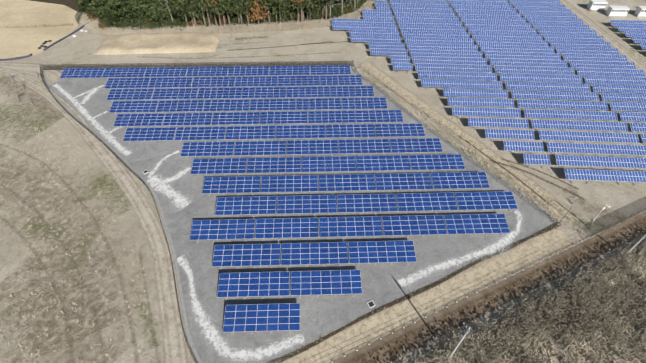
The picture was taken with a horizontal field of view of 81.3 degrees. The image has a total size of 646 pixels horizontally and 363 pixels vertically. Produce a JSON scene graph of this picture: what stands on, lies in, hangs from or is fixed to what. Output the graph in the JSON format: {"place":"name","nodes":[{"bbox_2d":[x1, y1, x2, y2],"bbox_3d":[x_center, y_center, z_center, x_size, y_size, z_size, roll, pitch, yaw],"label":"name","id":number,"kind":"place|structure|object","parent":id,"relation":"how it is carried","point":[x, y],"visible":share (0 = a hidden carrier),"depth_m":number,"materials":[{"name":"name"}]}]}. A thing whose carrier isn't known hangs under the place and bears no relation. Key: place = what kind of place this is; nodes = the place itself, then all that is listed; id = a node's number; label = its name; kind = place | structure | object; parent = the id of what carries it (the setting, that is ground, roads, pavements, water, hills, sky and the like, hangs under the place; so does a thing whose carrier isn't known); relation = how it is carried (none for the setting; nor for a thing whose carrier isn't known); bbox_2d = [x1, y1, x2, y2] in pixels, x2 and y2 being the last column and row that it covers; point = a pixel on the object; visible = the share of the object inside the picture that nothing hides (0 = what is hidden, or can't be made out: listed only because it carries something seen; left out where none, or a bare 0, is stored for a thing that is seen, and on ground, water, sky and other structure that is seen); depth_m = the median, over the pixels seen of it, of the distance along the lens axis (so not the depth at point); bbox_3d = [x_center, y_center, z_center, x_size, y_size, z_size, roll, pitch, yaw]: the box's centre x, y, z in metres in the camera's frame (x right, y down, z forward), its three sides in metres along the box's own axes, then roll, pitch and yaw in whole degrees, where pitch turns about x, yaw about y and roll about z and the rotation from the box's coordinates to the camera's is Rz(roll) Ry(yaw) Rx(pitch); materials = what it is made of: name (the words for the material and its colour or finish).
{"place":"outdoors","nodes":[
{"label":"outdoors","id":0,"kind":"place"},
{"bbox_2d":[0,0,79,58],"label":"sand field","id":1,"kind":"structure","parent":0,"point":[23,40],"depth_m":129.82,"materials":[{"name":"beige sand"}]},
{"bbox_2d":[0,54,31,60],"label":"silt tube","id":2,"kind":"object","parent":1,"relation":"on","point":[21,57],"visible":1,"depth_m":113.16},
{"bbox_2d":[0,67,187,362],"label":"dirt track","id":3,"kind":"structure","parent":0,"point":[173,343],"depth_m":70.31,"materials":[{"name":"brown soil"}]},
{"bbox_2d":[40,66,46,87],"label":"tall fence","id":4,"kind":"object","parent":3,"relation":"on","point":[42,75],"visible":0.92,"depth_m":105.28,"materials":[{"name":"metal"}]},
{"bbox_2d":[47,89,195,362],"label":"curb","id":5,"kind":"structure","parent":3,"relation":"on","point":[159,219],"depth_m":69.58,"materials":[{"name":"concrete"}]},
{"bbox_2d":[30,0,373,27],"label":"forest floor","id":6,"kind":"structure","parent":0,"point":[72,4],"depth_m":136.32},
{"bbox_2d":[75,7,85,24],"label":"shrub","id":7,"kind":"object","parent":6,"relation":"on","point":[78,15],"visible":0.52,"depth_m":131.89,"materials":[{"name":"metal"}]},
{"bbox_2d":[2,0,383,104],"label":"grass tufts","id":8,"kind":"object","parent":6,"relation":"on","point":[283,16],"visible":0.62,"depth_m":129.02,"materials":[{"name":"brown plant"}]},
{"bbox_2d":[74,0,415,35],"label":"dry grass forest edge","id":9,"kind":"object","parent":6,"relation":"on","point":[308,25],"visible":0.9,"depth_m":127.97,"materials":[{"name":"beige plant"}]},
{"bbox_2d":[60,65,350,77],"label":"solar row","id":10,"kind":"object","parent":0,"point":[197,71],"visible":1,"depth_m":107.32,"materials":[{"name":"glass"}]},
{"bbox_2d":[104,75,361,88],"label":"solar row","id":11,"kind":"object","parent":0,"point":[249,81],"visible":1,"depth_m":103.63,"materials":[{"name":"glass"}]},
{"bbox_2d":[0,0,645,362],"bbox_3d":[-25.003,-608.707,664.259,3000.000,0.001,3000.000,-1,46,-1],"label":"ground","id":12,"kind":"structure","parent":0,"point":[623,199],"depth_m":74.20,"materials":[{"name":"dirt"},{"name":"gravel"}]},
{"bbox_2d":[0,62,63,84],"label":"dirt road","id":13,"kind":"structure","parent":12,"relation":"on","point":[53,76],"depth_m":108.97,"materials":[{"name":"beige soil"}]},
{"bbox_2d":[43,18,102,50],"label":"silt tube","id":14,"kind":"object","parent":12,"relation":"on","point":[59,40],"visible":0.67,"depth_m":123.05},
{"bbox_2d":[0,125,184,362],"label":"dry grass tufts","id":15,"kind":"object","parent":12,"relation":"on","point":[80,324],"visible":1,"depth_m":65.27,"materials":[{"name":"brown plant"}]},
{"bbox_2d":[44,70,201,362],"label":"drainage ditch","id":16,"kind":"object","parent":12,"relation":"on","point":[173,251],"depth_m":69.62,"materials":[{"name":"grey concrete"}]},
{"bbox_2d":[93,33,218,54],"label":"sand patch","id":17,"kind":"object","parent":12,"relation":"on","point":[142,43],"visible":1,"depth_m":118.61,"materials":[{"name":"beige sand"}]},
{"bbox_2d":[0,42,339,362],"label":"tracks","id":18,"kind":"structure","parent":12,"relation":"on","point":[108,248],"depth_m":63.04},
{"bbox_2d":[40,59,353,69],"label":"fence","id":19,"kind":"object","parent":12,"relation":"on","point":[202,63],"visible":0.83,"depth_m":109.38,"materials":[{"name":"metal"}]},
{"bbox_2d":[76,0,367,30],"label":"forest foliage","id":20,"kind":"object","parent":12,"relation":"on","point":[137,12],"visible":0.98,"depth_m":127.13,"materials":[{"name":"green plant"}]},
{"bbox_2d":[227,41,331,50],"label":"rut","id":21,"kind":"structure","parent":12,"relation":"on","point":[280,46],"depth_m":119.64,"materials":[{"name":"brown soil"}]},
{"bbox_2d":[46,66,552,362],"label":"gravel pad","id":22,"kind":"object","parent":12,"relation":"on","point":[321,315],"visible":0.46,"depth_m":69.08,"materials":[{"name":"grey gravel"}]},
{"bbox_2d":[111,97,369,101],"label":"support posts","id":23,"kind":"object","parent":22,"relation":"on","point":[225,99],"visible":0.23,"depth_m":98.91,"materials":[{"name":"grey metal"}]},
{"bbox_2d":[106,86,373,99],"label":"solar row","id":24,"kind":"object","parent":23,"relation":"on","point":[226,93],"visible":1,"depth_m":99.79,"materials":[{"name":"glass"}]},
{"bbox_2d":[114,103,381,114],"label":"support posts","id":25,"kind":"object","parent":22,"relation":"on","point":[255,111],"visible":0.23,"depth_m":95.19,"materials":[{"name":"grey metal"}]},
{"bbox_2d":[109,97,387,112],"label":"solar row","id":26,"kind":"object","parent":25,"relation":"on","point":[217,105],"visible":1,"depth_m":95.96,"materials":[{"name":"glass"}]},
{"bbox_2d":[119,122,397,127],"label":"support posts","id":27,"kind":"object","parent":22,"relation":"on","point":[253,125],"visible":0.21,"depth_m":91.27,"materials":[{"name":"grey metal"}]},
{"bbox_2d":[113,110,402,126],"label":"solar row","id":28,"kind":"object","parent":27,"relation":"on","point":[241,118],"visible":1,"depth_m":92.15,"materials":[{"name":"glass"}]},
{"bbox_2d":[231,316,295,334],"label":"support posts","id":29,"kind":"object","parent":22,"relation":"on","point":[271,332],"visible":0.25,"depth_m":56.41,"materials":[{"name":"grey metal"}]},
{"bbox_2d":[223,303,299,331],"bbox_3d":[-9.264,20.708,57.316,11.500,0.769,3.945,-1,46,-1],"label":"solar row","id":30,"kind":"object","parent":29,"relation":"on","point":[237,318],"visible":0.98,"depth_m":57.26,"materials":[{"name":"glass"}]},
{"bbox_2d":[129,129,419,142],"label":"support posts","id":31,"kind":"object","parent":22,"relation":"on","point":[281,139],"visible":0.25,"depth_m":87.45,"materials":[{"name":"grey metal"}]},
{"bbox_2d":[123,123,424,140],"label":"solar row","id":32,"kind":"object","parent":31,"relation":"on","point":[265,132],"visible":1,"depth_m":88.35,"materials":[{"name":"glass"}]},
{"bbox_2d":[53,84,521,361],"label":"lime streaks","id":33,"kind":"object","parent":22,"relation":"on","point":[204,322],"visible":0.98,"depth_m":64.97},
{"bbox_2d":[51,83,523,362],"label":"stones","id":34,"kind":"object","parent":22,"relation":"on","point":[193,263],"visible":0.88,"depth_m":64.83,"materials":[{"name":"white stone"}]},
{"bbox_2d":[225,283,354,299],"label":"support posts","id":35,"kind":"object","parent":22,"relation":"on","point":[280,297],"visible":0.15,"depth_m":60.32,"materials":[{"name":"grey metal"}]},
{"bbox_2d":[217,270,361,297],"bbox_3d":[-5.357,16.591,61.297,23.210,0.769,3.945,-1,46,-1],"label":"solar row","id":36,"kind":"object","parent":35,"relation":"on","point":[302,283],"visible":1,"depth_m":61.25,"materials":[{"name":"glass"}]},
{"bbox_2d":[186,152,436,158],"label":"support posts","id":37,"kind":"object","parent":22,"relation":"on","point":[318,155],"visible":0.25,"depth_m":83.82,"materials":[{"name":"grey metal"}]},
{"bbox_2d":[180,138,442,156],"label":"solar row","id":38,"kind":"object","parent":37,"relation":"on","point":[301,147],"visible":1,"depth_m":84.67,"materials":[{"name":"glass"}]},
{"bbox_2d":[219,245,408,268],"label":"support posts","id":39,"kind":"object","parent":22,"relation":"on","point":[271,266],"visible":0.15,"depth_m":64.27,"materials":[{"name":"grey metal"}]},
{"bbox_2d":[212,240,416,266],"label":"solar row","id":40,"kind":"object","parent":39,"relation":"on","point":[329,253],"visible":1,"depth_m":65.22,"materials":[{"name":"glass"}]},
{"bbox_2d":[197,169,458,175],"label":"support posts","id":41,"kind":"object","parent":22,"relation":"on","point":[335,173],"visible":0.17,"depth_m":79.97,"materials":[{"name":"grey metal"}]},
{"bbox_2d":[191,154,464,173],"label":"solar row","id":42,"kind":"object","parent":41,"relation":"on","point":[325,164],"visible":1,"depth_m":80.85,"materials":[{"name":"glass"}]},
{"bbox_2d":[208,185,483,195],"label":"support posts","id":43,"kind":"object","parent":22,"relation":"on","point":[340,192],"visible":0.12,"depth_m":76.13,"materials":[{"name":"grey metal"}]},
{"bbox_2d":[202,172,489,193],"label":"solar row","id":44,"kind":"object","parent":43,"relation":"on","point":[366,182],"visible":1,"depth_m":77.05,"materials":[{"name":"glass"}]},
{"bbox_2d":[197,229,503,242],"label":"support posts","id":45,"kind":"object","parent":22,"relation":"on","point":[358,237],"visible":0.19,"depth_m":68.43,"materials":[{"name":"grey metal"}]},
{"bbox_2d":[190,214,509,239],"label":"solar row","id":46,"kind":"object","parent":45,"relation":"on","point":[392,225],"visible":1,"depth_m":69.27,"materials":[{"name":"glass"}]},
{"bbox_2d":[222,204,510,217],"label":"support posts","id":47,"kind":"object","parent":22,"relation":"on","point":[360,213],"visible":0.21,"depth_m":72.36,"materials":[{"name":"grey metal"}]},
{"bbox_2d":[215,191,517,214],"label":"solar row","id":48,"kind":"object","parent":47,"relation":"on","point":[414,202],"visible":1,"depth_m":73.23,"materials":[{"name":"glass"}]},
{"bbox_2d":[367,300,375,307],"bbox_3d":[7.630,19.446,59.611,1.050,0.120,1.050,-19,49,-18],"label":"drain box","id":49,"kind":"object","parent":22,"relation":"on","point":[371,303],"visible":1,"depth_m":59.57,"materials":[{"name":"concrete"}]},
{"bbox_2d":[0,36,604,348],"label":"grass patches","id":50,"kind":"object","parent":12,"relation":"on","point":[48,230],"visible":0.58,"depth_m":76.63,"materials":[{"name":"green plant"}]},
{"bbox_2d":[0,77,622,362],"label":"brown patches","id":51,"kind":"object","parent":12,"relation":"on","point":[65,301],"visible":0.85,"depth_m":61.86,"materials":[{"name":"brown soil"}]},
{"bbox_2d":[273,228,573,362],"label":"pale strip","id":52,"kind":"object","parent":12,"relation":"on","point":[431,300],"visible":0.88,"depth_m":60.24,"materials":[{"name":"soil"},{"name":"sand"},{"name":"gravel"}]},
{"bbox_2d":[268,222,560,362],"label":"ditch","id":53,"kind":"object","parent":52,"relation":"in","point":[390,304],"visible":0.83,"depth_m":60.71,"materials":[{"name":"brown soil"}]},
{"bbox_2d":[267,221,563,362],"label":"ditch tufts","id":54,"kind":"object","parent":52,"relation":"on","point":[423,288],"visible":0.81,"depth_m":61.52,"materials":[{"name":"brown plant"}]},
{"bbox_2d":[352,65,558,223],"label":"drainage ditch","id":55,"kind":"object","parent":12,"relation":"on","point":[552,219],"visible":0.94,"depth_m":84.35,"materials":[{"name":"grey concrete"}]},
{"bbox_2d":[448,323,472,357],"bbox_3d":[18.232,21.720,50.346,0.576,10.400,1.800,-18,49,-17],"label":"utility pole","id":56,"kind":"object","parent":12,"relation":"on","point":[459,342],"visible":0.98,"depth_m":48.71,"materials":[{"name":"concrete"}]},
{"bbox_2d":[362,9,576,18],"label":"solar panel row","id":57,"kind":"object","parent":12,"relation":"on","point":[483,14],"visible":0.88,"depth_m":133.89,"materials":[{"name":"blue glass"}]},
{"bbox_2d":[361,63,578,224],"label":"pale strip","id":58,"kind":"object","parent":12,"relation":"on","point":[426,107],"visible":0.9,"depth_m":86.26,"materials":[{"name":"beige soil"}]},
{"bbox_2d":[466,140,549,203],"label":"rut","id":59,"kind":"structure","parent":58,"relation":"on","point":[514,176],"depth_m":79.35,"materials":[{"name":"soil"}]},
{"bbox_2d":[491,160,584,200],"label":"rut","id":60,"kind":"structure","parent":58,"relation":"on","point":[538,177],"depth_m":79.47,"materials":[{"name":"brown soil"}]},
{"bbox_2d":[501,158,578,188],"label":"rut","id":61,"kind":"structure","parent":58,"relation":"on","point":[543,173],"depth_m":80.20,"materials":[{"name":"brown soil"}]},
{"bbox_2d":[375,1,565,8],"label":"solar panel row","id":62,"kind":"object","parent":12,"relation":"on","point":[488,5],"visible":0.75,"depth_m":139.68,"materials":[{"name":"blue glass"}]},
{"bbox_2d":[353,65,593,239],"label":"fence weeds","id":63,"kind":"object","parent":12,"relation":"on","point":[463,149],"visible":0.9,"depth_m":84.28,"materials":[{"name":"beige plant"}]},
{"bbox_2d":[356,60,591,231],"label":"fence","id":64,"kind":"object","parent":12,"relation":"on","point":[479,150],"visible":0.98,"depth_m":83.43,"materials":[{"name":"metal"}]},
{"bbox_2d":[376,5,571,13],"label":"solar panel row","id":65,"kind":"object","parent":12,"relation":"on","point":[481,9],"visible":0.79,"depth_m":136.73,"materials":[{"name":"blue glass"}]},
{"bbox_2d":[389,0,560,4],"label":"solar panel row","id":66,"kind":"object","parent":12,"relation":"on","point":[556,2],"visible":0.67,"depth_m":142.19,"materials":[{"name":"blue glass"}]},
{"bbox_2d":[332,24,645,36],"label":"solar panel row","id":67,"kind":"object","parent":12,"relation":"on","point":[484,30],"visible":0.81,"depth_m":125.09,"materials":[{"name":"blue glass"}]},
{"bbox_2d":[332,18,645,30],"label":"solar panel row","id":68,"kind":"object","parent":12,"relation":"on","point":[488,24],"visible":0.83,"depth_m":127.99,"materials":[{"name":"blue glass"}]},
{"bbox_2d":[369,42,618,54],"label":"solar panel row","id":69,"kind":"object","parent":12,"relation":"on","point":[499,48],"visible":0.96,"depth_m":116.20,"materials":[{"name":"blue glass"}]},
{"bbox_2d":[350,30,645,42],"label":"solar panel row","id":70,"kind":"object","parent":12,"relation":"on","point":[547,37],"visible":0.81,"depth_m":122.10,"materials":[{"name":"blue glass"}]},
{"bbox_2d":[370,48,626,61],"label":"solar panel row","id":71,"kind":"object","parent":12,"relation":"on","point":[513,55],"visible":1,"depth_m":113.25,"materials":[{"name":"blue glass"}]},
{"bbox_2d":[351,35,645,48],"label":"solar panel row","id":72,"kind":"object","parent":12,"relation":"on","point":[510,42],"visible":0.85,"depth_m":119.20,"materials":[{"name":"blue glass"}]},
{"bbox_2d":[363,14,645,25],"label":"solar panel row","id":73,"kind":"object","parent":12,"relation":"on","point":[505,20],"visible":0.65,"depth_m":130.71,"materials":[{"name":"blue glass"}]},
{"bbox_2d":[377,228,645,362],"bbox_3d":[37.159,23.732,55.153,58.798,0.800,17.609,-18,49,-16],"label":"brush","id":74,"kind":"object","parent":12,"relation":"on","point":[594,360],"visible":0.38,"depth_m":55.33,"materials":[{"name":"brown plant"}]},
{"bbox_2d":[391,56,635,68],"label":"solar panel row","id":75,"kind":"object","parent":12,"relation":"on","point":[529,62],"visible":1,"depth_m":110.23,"materials":[{"name":"blue glass"}]},
{"bbox_2d":[393,63,644,76],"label":"solar panel row","id":76,"kind":"object","parent":12,"relation":"on","point":[531,70],"visible":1,"depth_m":107.30,"materials":[{"name":"blue glass"}]},
{"bbox_2d":[418,71,645,84],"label":"solar panel row","id":77,"kind":"object","parent":12,"relation":"on","point":[539,78],"visible":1,"depth_m":104.30,"materials":[{"name":"blue glass"}]},
{"bbox_2d":[421,79,645,92],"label":"solar panel row","id":78,"kind":"object","parent":12,"relation":"on","point":[536,86],"visible":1,"depth_m":101.39,"materials":[{"name":"blue glass"}]},
{"bbox_2d":[443,88,645,101],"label":"solar panel row","id":79,"kind":"object","parent":12,"relation":"on","point":[593,96],"visible":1,"depth_m":98.42,"materials":[{"name":"blue glass"}]},
{"bbox_2d":[447,97,645,110],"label":"solar panel row","id":80,"kind":"object","parent":12,"relation":"on","point":[549,104],"visible":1,"depth_m":95.53,"materials":[{"name":"blue glass"}]},
{"bbox_2d":[457,108,640,123],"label":"supports","id":81,"kind":"object","parent":12,"relation":"on","point":[544,119],"visible":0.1,"depth_m":92.83,"materials":[{"name":"grey metal"}]},
{"bbox_2d":[452,107,645,120],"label":"solar panel row","id":82,"kind":"object","parent":12,"relation":"on","point":[552,114],"visible":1,"depth_m":92.63,"materials":[{"name":"blue glass"}]},
{"bbox_2d":[474,128,635,133],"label":"supports","id":83,"kind":"object","parent":12,"relation":"on","point":[564,130],"visible":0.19,"depth_m":89.84,"materials":[{"name":"grey metal"}]},
{"bbox_2d":[468,117,645,131],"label":"solar panel row","id":84,"kind":"object","parent":12,"relation":"on","point":[554,124],"visible":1,"depth_m":89.69,"materials":[{"name":"blue glass"}]},
{"bbox_2d":[492,138,631,144],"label":"supports","id":85,"kind":"object","parent":12,"relation":"on","point":[560,141],"visible":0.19,"depth_m":87.01,"materials":[{"name":"grey metal"}]},
{"bbox_2d":[485,129,645,142],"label":"solar panel row","id":86,"kind":"object","parent":12,"relation":"on","point":[567,136],"visible":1,"depth_m":86.75,"materials":[{"name":"blue glass"}]},
{"bbox_2d":[512,151,643,157],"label":"supports","id":87,"kind":"object","parent":12,"relation":"on","point":[582,154],"visible":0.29,"depth_m":83.93,"materials":[{"name":"grey metal"}]},
{"bbox_2d":[503,141,645,154],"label":"solar panel row","id":88,"kind":"object","parent":87,"relation":"on","point":[578,148],"visible":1,"depth_m":83.80,"materials":[{"name":"blue glass"}]},
{"bbox_2d":[528,161,640,170],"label":"supports","id":89,"kind":"object","parent":12,"relation":"on","point":[562,167],"visible":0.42,"depth_m":81.15,"materials":[{"name":"grey metal"}]},
{"bbox_2d":[523,154,645,167],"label":"solar panel row","id":90,"kind":"object","parent":89,"relation":"on","point":[571,160],"visible":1,"depth_m":80.85,"materials":[{"name":"blue glass"}]},
{"bbox_2d":[586,0,607,10],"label":"inverter","id":91,"kind":"object","parent":12,"relation":"on","point":[597,5],"visible":1,"depth_m":139.03,"materials":[{"name":"white paint"}]},
{"bbox_2d":[570,174,636,185],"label":"supports","id":92,"kind":"object","parent":12,"relation":"on","point":[602,182],"visible":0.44,"depth_m":78.05,"materials":[{"name":"grey metal"}]},
{"bbox_2d":[564,169,645,181],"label":"solar panel row","id":93,"kind":"object","parent":92,"relation":"on","point":[601,175],"visible":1,"depth_m":77.86,"materials":[{"name":"blue glass"}]},
{"bbox_2d":[604,5,629,16],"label":"building","id":94,"kind":"structure","parent":12,"relation":"on","point":[617,11],"depth_m":135.36,"materials":[{"name":"white paint"}]},
{"bbox_2d":[591,208,645,236],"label":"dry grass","id":95,"kind":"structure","parent":12,"relation":"on","point":[631,215],"depth_m":70.24,"materials":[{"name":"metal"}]},
{"bbox_2d":[626,234,645,252],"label":"utility pole","id":96,"kind":"object","parent":12,"relation":"on","point":[635,244],"visible":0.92,"depth_m":63.25,"materials":[{"name":"concrete"}]},
{"bbox_2d":[633,6,645,16],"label":"inverter","id":97,"kind":"object","parent":12,"relation":"on","point":[640,11],"visible":1,"depth_m":135.54,"materials":[{"name":"white paint"}]},
{"bbox_2d":[333,212,645,362],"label":"dirt road","id":98,"kind":"structure","parent":0,"point":[438,318],"depth_m":60.51,"materials":[{"name":"brown soil"}]},
{"bbox_2d":[328,234,591,362],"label":"fence","id":99,"kind":"object","parent":98,"relation":"on","point":[458,298],"visible":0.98,"depth_m":59.64,"materials":[{"name":"metal"}]},
{"bbox_2d":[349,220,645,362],"bbox_3d":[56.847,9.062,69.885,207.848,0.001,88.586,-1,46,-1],"label":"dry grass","id":100,"kind":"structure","parent":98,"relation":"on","point":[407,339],"depth_m":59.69,"materials":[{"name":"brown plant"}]},
{"bbox_2d":[560,0,645,75],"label":"service road","id":101,"kind":"structure","parent":0,"point":[631,57],"depth_m":124.75,"materials":[{"name":"beige soil"}]}
]}

